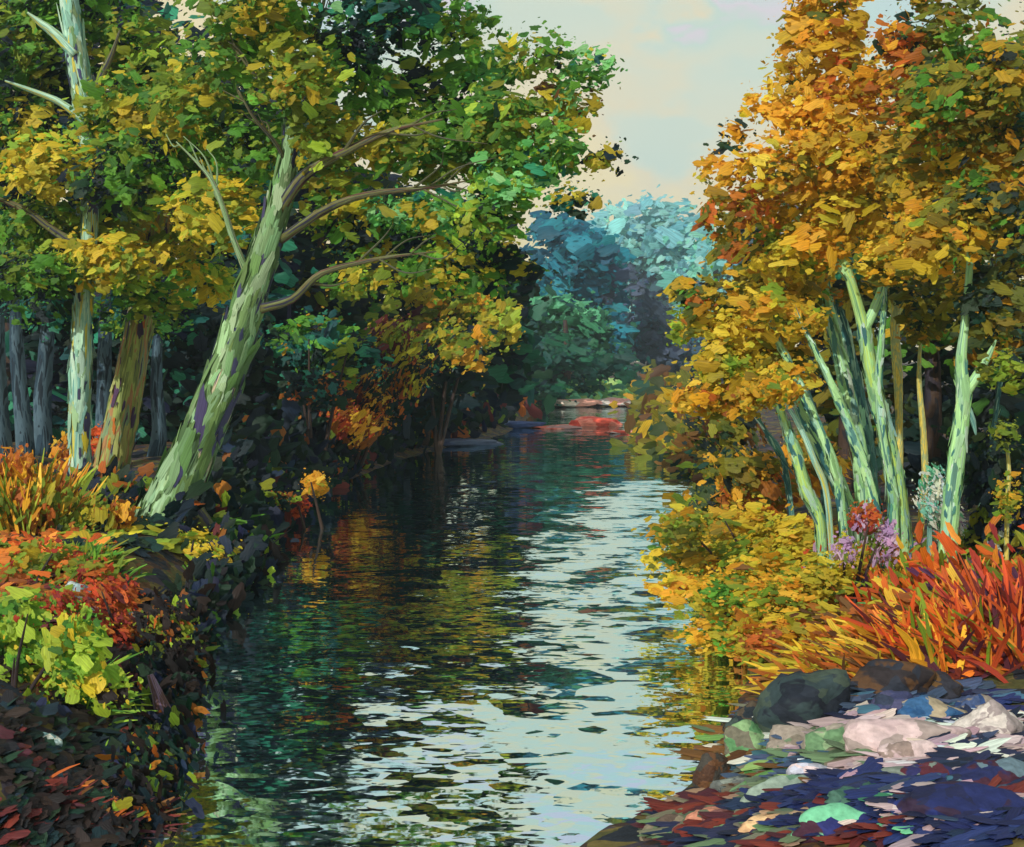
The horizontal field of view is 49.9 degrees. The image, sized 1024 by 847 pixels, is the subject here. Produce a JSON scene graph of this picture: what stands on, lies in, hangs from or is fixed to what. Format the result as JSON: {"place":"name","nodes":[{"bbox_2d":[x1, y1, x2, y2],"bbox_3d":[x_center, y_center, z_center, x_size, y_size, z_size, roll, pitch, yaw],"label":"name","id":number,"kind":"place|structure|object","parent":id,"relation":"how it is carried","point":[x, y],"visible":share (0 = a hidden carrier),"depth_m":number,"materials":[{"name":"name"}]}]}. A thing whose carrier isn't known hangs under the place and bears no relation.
{"place":"outdoors","nodes":[
{"label":"outdoors","id":0,"kind":"place"},
{"bbox_2d":[121,406,750,846],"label":"water","id":1,"kind":"structure","parent":0,"point":[465,646],"depth_m":8.93,"materials":[{"name":"liquid"}]},
{"bbox_2d":[569,416,622,425],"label":"rock","id":2,"kind":"object","parent":1,"relation":"in","point":[589,421],"visible":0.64,"depth_m":41.87,"materials":[{"name":"stone"}]},
{"bbox_2d":[0,362,1023,846],"bbox_3d":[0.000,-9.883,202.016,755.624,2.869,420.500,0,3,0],"label":"ground","id":3,"kind":"structure","parent":0,"point":[164,564],"depth_m":11.13,"materials":[{"name":"soil"}]},
{"bbox_2d":[0,239,40,463],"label":"slim tree","id":4,"kind":"object","parent":3,"relation":"on","point":[5,435],"visible":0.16,"depth_m":16.93,"materials":[{"name":"grey plant"}]},
{"bbox_2d":[3,249,47,463],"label":"slim tree","id":5,"kind":"object","parent":3,"relation":"on","point":[23,424],"visible":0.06,"depth_m":17.91,"materials":[{"name":"grey plant"}]},
{"bbox_2d":[0,453,53,534],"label":"grass tuft","id":6,"kind":"object","parent":3,"relation":"on","point":[5,490],"visible":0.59,"depth_m":12.13,"materials":[{"name":"orange plant"}]},
{"bbox_2d":[8,197,79,457],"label":"slim tree","id":7,"kind":"object","parent":3,"relation":"on","point":[42,414],"visible":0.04,"depth_m":18.89,"materials":[{"name":"grey plant"}]},
{"bbox_2d":[0,0,100,441],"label":"dark tree","id":8,"kind":"object","parent":3,"relation":"on","point":[31,343],"visible":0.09,"depth_m":22.66,"materials":[{"name":"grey plant"}]},
{"bbox_2d":[2,448,107,530],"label":"grass tuft","id":9,"kind":"object","parent":3,"relation":"on","point":[76,484],"visible":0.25,"depth_m":12.77,"materials":[{"name":"orange plant"}]},
{"bbox_2d":[0,526,125,592],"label":"bush","id":10,"kind":"object","parent":3,"relation":"on","point":[35,563],"visible":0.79,"depth_m":9.80,"materials":[{"name":"orange plant"}]},
{"bbox_2d":[0,443,133,535],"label":"bush","id":11,"kind":"object","parent":3,"relation":"on","point":[91,515],"visible":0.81,"depth_m":12.37,"materials":[{"name":"orange plant"}]},
{"bbox_2d":[0,586,142,717],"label":"bush","id":12,"kind":"object","parent":3,"relation":"on","point":[71,644],"visible":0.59,"depth_m":6.86,"materials":[{"name":"green plant"}]},
{"bbox_2d":[46,424,101,471],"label":"shrub","id":13,"kind":"object","parent":3,"relation":"on","point":[61,457],"visible":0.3,"depth_m":17.14,"materials":[{"name":"orange plant"}]},
{"bbox_2d":[29,569,145,654],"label":"bush","id":14,"kind":"object","parent":3,"relation":"on","point":[116,601],"visible":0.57,"depth_m":8.86,"materials":[{"name":"red plant"}]},
{"bbox_2d":[30,454,154,510],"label":"undergrowth","id":15,"kind":"object","parent":3,"relation":"on","point":[122,483],"visible":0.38,"depth_m":14.05,"materials":[{"name":"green plant"}]},
{"bbox_2d":[39,651,157,725],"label":"grass tuft","id":16,"kind":"object","parent":3,"relation":"on","point":[113,708],"visible":0.16,"depth_m":7.35,"materials":[{"name":"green plant"}]},
{"bbox_2d":[75,241,133,437],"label":"slim tree","id":17,"kind":"object","parent":3,"relation":"on","point":[104,367],"visible":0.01,"depth_m":20.37,"materials":[{"name":"grey plant"}]},
{"bbox_2d":[0,0,209,481],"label":"slender tree","id":18,"kind":"object","parent":3,"relation":"on","point":[37,150],"visible":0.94,"depth_m":14.55,"materials":[{"name":"green plant"}]},
{"bbox_2d":[54,535,155,583],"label":"grass tuft","id":19,"kind":"object","parent":3,"relation":"on","point":[117,560],"visible":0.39,"depth_m":10.52,"materials":[{"name":"green plant"}]},
{"bbox_2d":[0,0,213,444],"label":"dark tree","id":20,"kind":"object","parent":3,"relation":"on","point":[173,423],"visible":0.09,"depth_m":23.05,"materials":[{"name":"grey plant"}]},
{"bbox_2d":[42,763,191,835],"bbox_3d":[-2.146,2.071,5.926,0.788,0.447,0.549,2,4,29],"label":"grass tuft","id":21,"kind":"object","parent":3,"relation":"on","point":[85,783],"visible":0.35,"depth_m":5.89,"materials":[{"name":"brown plant"}]},
{"bbox_2d":[101,495,146,531],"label":"shrub","id":22,"kind":"object","parent":3,"relation":"on","point":[126,515],"visible":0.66,"depth_m":12.65,"materials":[{"name":"orange plant"}]},
{"bbox_2d":[0,128,266,470],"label":"olive barked tree","id":23,"kind":"object","parent":3,"relation":"on","point":[120,424],"visible":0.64,"depth_m":15.73,"materials":[{"name":"green plant"}]},
{"bbox_2d":[76,573,226,838],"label":"undergrowth","id":24,"kind":"object","parent":3,"relation":"on","point":[168,738],"visible":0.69,"depth_m":6.88,"materials":[{"name":"black plant"}]},
{"bbox_2d":[147,674,170,714],"bbox_3d":[-2.301,2.141,7.475,0.339,0.890,0.177,0,3,0],"label":"driftwood","id":25,"kind":"object","parent":3,"relation":"on","point":[160,701],"visible":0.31,"depth_m":7.43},
{"bbox_2d":[112,277,208,456],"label":"slim tree","id":26,"kind":"object","parent":3,"relation":"on","point":[157,444],"visible":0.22,"depth_m":20.41,"materials":[{"name":"grey plant"}]},
{"bbox_2d":[131,586,210,678],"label":"plant","id":27,"kind":"object","parent":3,"relation":"on","point":[163,618],"visible":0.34,"depth_m":8.62,"materials":[{"name":"black plant"}]},
{"bbox_2d":[159,522,242,568],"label":"bush","id":28,"kind":"object","parent":3,"relation":"on","point":[194,549],"visible":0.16,"depth_m":12.06,"materials":[{"name":"yellow plant"}]},
{"bbox_2d":[146,522,299,643],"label":"undergrowth","id":29,"kind":"object","parent":3,"relation":"on","point":[255,560],"visible":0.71,"depth_m":11.32,"materials":[{"name":"green plant"}]},
{"bbox_2d":[149,56,317,441],"bbox_3d":[-6.385,-3.262,26.444,5.632,9.486,10.645,-1,4,-21],"label":"dark tree","id":30,"kind":"object","parent":3,"relation":"on","point":[186,364],"visible":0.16,"depth_m":22.74,"materials":[{"name":"green plant"}]},
{"bbox_2d":[263,468,330,528],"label":"shrub","id":31,"kind":"object","parent":3,"relation":"on","point":[315,483],"visible":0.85,"depth_m":16.41,"materials":[{"name":"yellow plant"}]},
{"bbox_2d":[157,382,469,540],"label":"undergrowth","id":32,"kind":"object","parent":3,"relation":"on","point":[246,450],"visible":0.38,"depth_m":17.38,"materials":[{"name":"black plant"}]},
{"bbox_2d":[264,306,394,450],"bbox_3d":[-3.660,-0.629,22.099,2.635,3.501,3.403,-1,4,-21],"label":"shrub","id":33,"kind":"object","parent":3,"relation":"on","point":[336,359],"visible":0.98,"depth_m":22.08,"materials":[{"name":"green plant"}]},
{"bbox_2d":[258,85,438,420],"bbox_3d":[-4.417,-3.968,29.801,6.336,9.238,9.508,0,3,0],"label":"dark tree","id":34,"kind":"object","parent":3,"relation":"on","point":[362,311],"visible":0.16,"depth_m":26.69,"materials":[{"name":"green plant"}]},
{"bbox_2d":[181,351,556,564],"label":"undergrowth","id":35,"kind":"object","parent":3,"relation":"on","point":[253,499],"visible":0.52,"depth_m":21.51,"materials":[{"name":"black plant"}]},
{"bbox_2d":[127,0,638,531],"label":"leaning tree","id":36,"kind":"object","parent":3,"relation":"on","point":[487,136],"visible":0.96,"depth_m":13.19,"materials":[{"name":"green plant"}]},
{"bbox_2d":[319,305,450,472],"bbox_3d":[-2.766,-0.660,23.563,2.571,3.677,2.583,1,3,14],"label":"shrub","id":37,"kind":"object","parent":3,"relation":"on","point":[368,404],"visible":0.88,"depth_m":23.44,"materials":[{"name":"orange plant"}]},
{"bbox_2d":[387,275,525,454],"bbox_3d":[-1.552,-1.468,28.947,2.869,5.490,3.584,-3,5,-44],"label":"shrub","id":38,"kind":"object","parent":3,"relation":"on","point":[457,346],"visible":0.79,"depth_m":28.45,"materials":[{"name":"yellow plant"}]},
{"bbox_2d":[365,170,558,444],"bbox_3d":[-1.808,-3.118,30.589,6.330,7.501,5.987,0,3,0],"label":"dark tree","id":39,"kind":"object","parent":3,"relation":"on","point":[511,382],"visible":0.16,"depth_m":30.28,"materials":[{"name":"green plant"}]},
{"bbox_2d":[443,438,502,446],"bbox_3d":[-1.931,0.593,32.314,3.736,0.275,1.304,-2,4,-29],"label":"ledge","id":40,"kind":"object","parent":3,"relation":"on","point":[451,442],"visible":0.48,"depth_m":32.15,"materials":[{"name":"stone"}]},
{"bbox_2d":[0,509,1023,846],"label":"leaf litter","id":41,"kind":"object","parent":3,"relation":"on","point":[32,797],"visible":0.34,"depth_m":6.37,"materials":[{"name":"plant"}]},
{"bbox_2d":[452,304,650,405],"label":"bush","id":42,"kind":"object","parent":3,"relation":"on","point":[565,358],"visible":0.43,"depth_m":57.74,"materials":[{"name":"green plant"}]},
{"bbox_2d":[529,280,622,350],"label":"mint tree","id":43,"kind":"object","parent":3,"relation":"on","point":[580,318],"visible":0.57,"depth_m":60.66,"materials":[{"name":"green plant"}]},
{"bbox_2d":[519,208,640,373],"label":"blue tree","id":44,"kind":"object","parent":3,"relation":"on","point":[584,260],"visible":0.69,"depth_m":79.08,"materials":[{"name":"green plant"}]},
{"bbox_2d":[558,378,632,399],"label":"bank grass","id":45,"kind":"structure","parent":3,"relation":"on","point":[617,389],"depth_m":61.37,"materials":[{"name":"green plant"}]},
{"bbox_2d":[581,200,643,361],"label":"hazy tree","id":46,"kind":"object","parent":3,"relation":"on","point":[599,219],"visible":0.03,"depth_m":154.70,"materials":[{"name":"green plant"}]},
{"bbox_2d":[601,184,716,361],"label":"hazy tree","id":47,"kind":"object","parent":3,"relation":"on","point":[663,228],"visible":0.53,"depth_m":141.20,"materials":[{"name":"green plant"}]},
{"bbox_2d":[616,280,722,380],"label":"tree","id":48,"kind":"object","parent":3,"relation":"on","point":[653,327],"visible":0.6,"depth_m":87.04,"materials":[{"name":"blue plant"}]},
{"bbox_2d":[608,359,776,485],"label":"undergrowth","id":49,"kind":"object","parent":3,"relation":"on","point":[656,422],"visible":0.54,"depth_m":31.88,"materials":[{"name":"yellow plant"}]},
{"bbox_2d":[692,751,730,787],"bbox_3d":[1.198,2.083,6.450,0.305,0.355,0.208,-2,4,-29],"label":"stone","id":50,"kind":"object","parent":3,"relation":"on","point":[711,766],"visible":0.51,"depth_m":6.37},
{"bbox_2d":[656,204,799,341],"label":"hazy tree","id":51,"kind":"object","parent":3,"relation":"on","point":[693,268],"visible":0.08,"depth_m":130.38,"materials":[{"name":"green plant"}]},
{"bbox_2d":[631,494,836,583],"bbox_3d":[2.158,1.300,11.028,2.248,1.219,1.368,-1,4,-22],"label":"bush","id":52,"kind":"object","parent":3,"relation":"on","point":[689,527],"visible":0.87,"depth_m":10.84,"materials":[{"name":"yellow plant"}]},
{"bbox_2d":[648,461,827,666],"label":"undergrowth","id":53,"kind":"object","parent":3,"relation":"on","point":[684,501],"visible":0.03,"depth_m":10.91,"materials":[{"name":"yellow plant"}]},
{"bbox_2d":[722,700,756,731],"bbox_3d":[1.567,2.019,7.266,0.381,0.368,0.230,-1,4,-21],"label":"stone","id":54,"kind":"object","parent":3,"relation":"on","point":[745,711],"visible":0.24,"depth_m":7.23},
{"bbox_2d":[724,719,765,756],"bbox_3d":[1.470,2.021,6.770,0.366,0.407,0.270,-3,4,-43],"label":"stone","id":55,"kind":"object","parent":3,"relation":"on","point":[746,734],"visible":0.33,"depth_m":6.71,"materials":[{"name":"stone"}]},
{"bbox_2d":[643,541,860,665],"bbox_3d":[1.994,1.637,9.194,1.815,1.193,1.071,1,3,10],"label":"bush","id":56,"kind":"object","parent":3,"relation":"on","point":[725,595],"visible":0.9,"depth_m":9.17,"materials":[{"name":"yellow plant"}]},
{"bbox_2d":[656,261,859,567],"bbox_3d":[2.405,0.121,10.463,2.080,3.283,1.143,0,3,0],"label":"birch tree","id":57,"kind":"object","parent":3,"relation":"on","point":[728,352],"visible":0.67,"depth_m":10.25,"materials":[{"name":"yellow plant"}]},
{"bbox_2d":[671,408,853,520],"bbox_3d":[3.123,0.661,13.562,2.379,2.005,2.008,0,3,0],"label":"shrub","id":58,"kind":"object","parent":3,"relation":"on","point":[744,475],"visible":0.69,"depth_m":13.06,"materials":[{"name":"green plant"}]},
{"bbox_2d":[753,402,795,527],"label":"sapling tree","id":59,"kind":"object","parent":3,"relation":"on","point":[775,446],"visible":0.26,"depth_m":11.63,"materials":[{"name":"teal plant"}]},
{"bbox_2d":[740,774,808,802],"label":"slab","id":60,"kind":"structure","parent":3,"relation":"on","point":[780,781],"depth_m":5.45,"materials":[{"name":"stone"}]},
{"bbox_2d":[731,623,838,694],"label":"grass tuft","id":61,"kind":"object","parent":3,"relation":"on","point":[764,681],"visible":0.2,"depth_m":8.21,"materials":[{"name":"yellow plant"}]},
{"bbox_2d":[742,356,828,564],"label":"birch tree","id":62,"kind":"object","parent":3,"relation":"on","point":[807,493],"visible":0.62,"depth_m":10.20,"materials":[{"name":"green plant"}]},
{"bbox_2d":[701,211,872,547],"bbox_3d":[2.731,-0.252,11.338,1.545,3.948,1.648,3,5,43],"label":"birch tree","id":63,"kind":"object","parent":3,"relation":"on","point":[742,273],"visible":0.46,"depth_m":11.30,"materials":[{"name":"green plant"}]},
{"bbox_2d":[725,277,849,552],"bbox_3d":[2.540,0.240,10.101,1.301,3.123,0.622,-2,4,-37],"label":"birch tree","id":64,"kind":"object","parent":3,"relation":"on","point":[766,304],"visible":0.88,"depth_m":10.15,"materials":[{"name":"green plant"}]},
{"bbox_2d":[741,372,835,567],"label":"birch tree","id":65,"kind":"object","parent":3,"relation":"on","point":[784,390],"visible":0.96,"depth_m":9.99,"materials":[{"name":"green plant"}]},
{"bbox_2d":[766,724,814,754],"bbox_3d":[1.662,1.899,6.412,0.348,0.275,0.318,-2,4,-36],"label":"stone","id":66,"kind":"object","parent":3,"relation":"on","point":[791,734],"visible":0.34,"depth_m":6.38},
{"bbox_2d":[663,562,929,652],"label":"undergrowth","id":67,"kind":"object","parent":3,"relation":"on","point":[825,612],"visible":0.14,"depth_m":8.37,"materials":[{"name":"orange plant"}]},
{"bbox_2d":[752,668,849,731],"bbox_3d":[1.771,1.922,6.945,0.636,0.773,0.593,-3,5,-44],"label":"boulder","id":68,"kind":"object","parent":3,"relation":"on","point":[797,696],"visible":0.51,"depth_m":6.75,"materials":[{"name":"stone"}]},
{"bbox_2d":[687,0,920,557],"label":"birch tree","id":69,"kind":"object","parent":3,"relation":"on","point":[832,216],"visible":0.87,"depth_m":9.84,"materials":[{"name":"orange plant"}]},
{"bbox_2d":[800,723,844,752],"bbox_3d":[1.823,1.810,6.119,0.426,0.280,0.272,1,4,23],"label":"stone","id":70,"kind":"object","parent":3,"relation":"on","point":[813,740],"visible":0.37,"depth_m":6.05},
{"bbox_2d":[762,294,885,571],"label":"birch tree","id":71,"kind":"object","parent":3,"relation":"on","point":[790,324],"visible":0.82,"depth_m":9.88,"materials":[{"name":"green plant"}]},
{"bbox_2d":[626,677,1023,846],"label":"shingle","id":72,"kind":"object","parent":3,"relation":"on","point":[875,799],"visible":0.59,"depth_m":5.36,"materials":[{"name":"multicoloured stone"}]},
{"bbox_2d":[791,803,873,843],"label":"slab","id":73,"kind":"structure","parent":3,"relation":"on","point":[824,819],"depth_m":4.81,"materials":[{"name":"stone"}]},
{"bbox_2d":[796,260,883,523],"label":"birch tree","id":74,"kind":"object","parent":3,"relation":"on","point":[853,364],"visible":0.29,"depth_m":12.53,"materials":[{"name":"teal plant"}]},
{"bbox_2d":[824,780,870,803],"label":"slab","id":75,"kind":"structure","parent":3,"relation":"on","point":[837,795],"depth_m":5.08,"materials":[{"name":"stone"}]},
{"bbox_2d":[758,626,940,679],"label":"grass tuft","id":76,"kind":"object","parent":3,"relation":"on","point":[843,656],"visible":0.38,"depth_m":7.65,"materials":[{"name":"orange plant"}]},
{"bbox_2d":[792,143,912,492],"bbox_3d":[5.387,-1.749,18.239,2.855,6.012,2.968,1,3,18],"label":"dark tree","id":77,"kind":"object","parent":3,"relation":"on","point":[829,411],"visible":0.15,"depth_m":17.98,"materials":[{"name":"green plant"}]},
{"bbox_2d":[825,499,906,615],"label":"flowering plant","id":78,"kind":"object","parent":3,"relation":"on","point":[883,543],"visible":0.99,"depth_m":9.29,"materials":[{"name":"purple plant"}]},
{"bbox_2d":[821,557,939,606],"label":"grass tuft","id":79,"kind":"object","parent":3,"relation":"on","point":[875,596],"visible":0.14,"depth_m":9.18,"materials":[{"name":"orange plant"}]},
{"bbox_2d":[846,231,921,571],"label":"birch tree","id":80,"kind":"object","parent":3,"relation":"on","point":[874,270],"visible":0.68,"depth_m":10.04,"materials":[{"name":"green plant"}]},
{"bbox_2d":[745,515,1023,605],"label":"undergrowth","id":81,"kind":"object","parent":3,"relation":"on","point":[994,520],"visible":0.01,"depth_m":9.81,"materials":[{"name":"orange plant"}]},
{"bbox_2d":[870,690,912,710],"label":"stone","id":82,"kind":"object","parent":3,"relation":"on","point":[887,699],"visible":0.39,"depth_m":6.74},
{"bbox_2d":[850,659,935,694],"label":"boulder","id":83,"kind":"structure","parent":3,"relation":"on","point":[879,675],"depth_m":7.17,"materials":[{"name":"stone"}]},
{"bbox_2d":[806,585,988,672],"bbox_3d":[2.847,1.479,7.720,1.693,0.633,0.869,-1,3,-10],"label":"grass tuft","id":84,"kind":"object","parent":3,"relation":"on","point":[929,648],"visible":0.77,"depth_m":7.60,"materials":[{"name":"orange plant"}]},
{"bbox_2d":[843,718,971,750],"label":"stone","id":85,"kind":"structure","parent":3,"relation":"on","point":[869,734],"depth_m":5.87,"materials":[{"name":"stone"}]},
{"bbox_2d":[877,740,937,758],"bbox_3d":[2.057,1.710,5.639,0.390,0.199,0.179,0,3,0],"label":"rock","id":86,"kind":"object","parent":3,"relation":"on","point":[916,748],"depth_m":5.57,"materials":[{"name":"stone"}]},
{"bbox_2d":[872,226,949,465],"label":"sapling tree","id":87,"kind":"object","parent":3,"relation":"on","point":[896,357],"visible":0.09,"depth_m":12.34,"materials":[{"name":"brown plant"}]},
{"bbox_2d":[881,761,952,775],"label":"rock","id":88,"kind":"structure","parent":3,"relation":"on","point":[925,768],"depth_m":5.29,"materials":[{"name":"stone"}]},
{"bbox_2d":[893,291,953,562],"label":"sapling tree","id":89,"kind":"object","parent":3,"relation":"on","point":[919,339],"visible":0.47,"depth_m":10.96,"materials":[{"name":"yellow plant"}]},
{"bbox_2d":[896,695,967,718],"bbox_3d":[2.534,1.798,6.749,0.481,0.286,0.367,0,3,0],"label":"stone","id":90,"kind":"object","parent":3,"relation":"on","point":[921,706],"visible":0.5,"depth_m":6.63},
{"bbox_2d":[843,521,1023,622],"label":"undergrowth","id":91,"kind":"object","parent":3,"relation":"on","point":[945,571],"visible":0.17,"depth_m":8.47,"materials":[{"name":"orange plant"}]},
{"bbox_2d":[845,573,1023,682],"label":"grass tuft","id":92,"kind":"object","parent":3,"relation":"on","point":[1005,645],"visible":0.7,"depth_m":7.63,"materials":[{"name":"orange plant"}]},
{"bbox_2d":[874,16,995,489],"bbox_3d":[6.626,-2.401,17.094,2.380,7.891,3.324,0,3,0],"label":"dark tree","id":93,"kind":"object","parent":3,"relation":"on","point":[938,406],"visible":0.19,"depth_m":16.94,"materials":[{"name":"brown plant"}]},
{"bbox_2d":[910,462,968,555],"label":"flowering plant","id":94,"kind":"object","parent":3,"relation":"on","point":[936,479],"visible":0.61,"depth_m":9.78,"materials":[{"name":"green plant"}]},
{"bbox_2d":[862,0,1023,562],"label":"birch tree","id":95,"kind":"object","parent":3,"relation":"on","point":[974,297],"visible":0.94,"depth_m":8.99,"materials":[{"name":"orange plant"}]},
{"bbox_2d":[927,670,963,699],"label":"rock","id":96,"kind":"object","parent":3,"relation":"on","point":[953,688],"depth_m":7.24,"materials":[{"name":"stone"}]},
{"bbox_2d":[892,781,1023,817],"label":"slab","id":97,"kind":"structure","parent":3,"relation":"on","point":[956,799],"depth_m":4.83,"materials":[{"name":"stone"}]},
{"bbox_2d":[909,551,1023,629],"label":"grass tuft","id":98,"kind":"object","parent":3,"relation":"on","point":[1010,593],"visible":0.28,"depth_m":7.96,"materials":[{"name":"red plant"}]},
{"bbox_2d":[954,694,992,707],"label":"stone","id":99,"kind":"object","parent":3,"relation":"on","point":[974,701],"visible":0.32,"depth_m":6.97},
{"bbox_2d":[940,11,1023,489],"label":"dark tree","id":100,"kind":"object","parent":3,"relation":"on","point":[983,402],"visible":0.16,"depth_m":15.44,"materials":[{"name":"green plant"}]},
{"bbox_2d":[950,699,1023,733],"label":"stone","id":101,"kind":"object","parent":3,"relation":"on","point":[991,715],"visible":0.48,"depth_m":6.24,"materials":[{"name":"stone"}]},
{"bbox_2d":[952,757,1023,784],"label":"slab","id":102,"kind":"structure","parent":3,"relation":"on","point":[1006,769],"depth_m":5.25,"materials":[{"name":"stone"}]},
{"bbox_2d":[958,419,1023,560],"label":"bush","id":103,"kind":"object","parent":3,"relation":"on","point":[980,484],"visible":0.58,"depth_m":10.18,"materials":[{"name":"green plant"}]},
{"bbox_2d":[978,306,1023,506],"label":"shaded tree","id":104,"kind":"object","parent":3,"relation":"on","point":[1003,340],"visible":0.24,"depth_m":11.48,"materials":[{"name":"teal plant"}]},
{"bbox_2d":[987,417,1023,559],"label":"sapling tree","id":105,"kind":"object","parent":3,"relation":"on","point":[1004,432],"visible":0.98,"depth_m":9.38,"materials":[{"name":"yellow plant"}]},
{"bbox_2d":[59,0,1023,361],"label":"sky","id":106,"kind":"structure","parent":0,"point":[687,62],"materials":[{"name":"white"}]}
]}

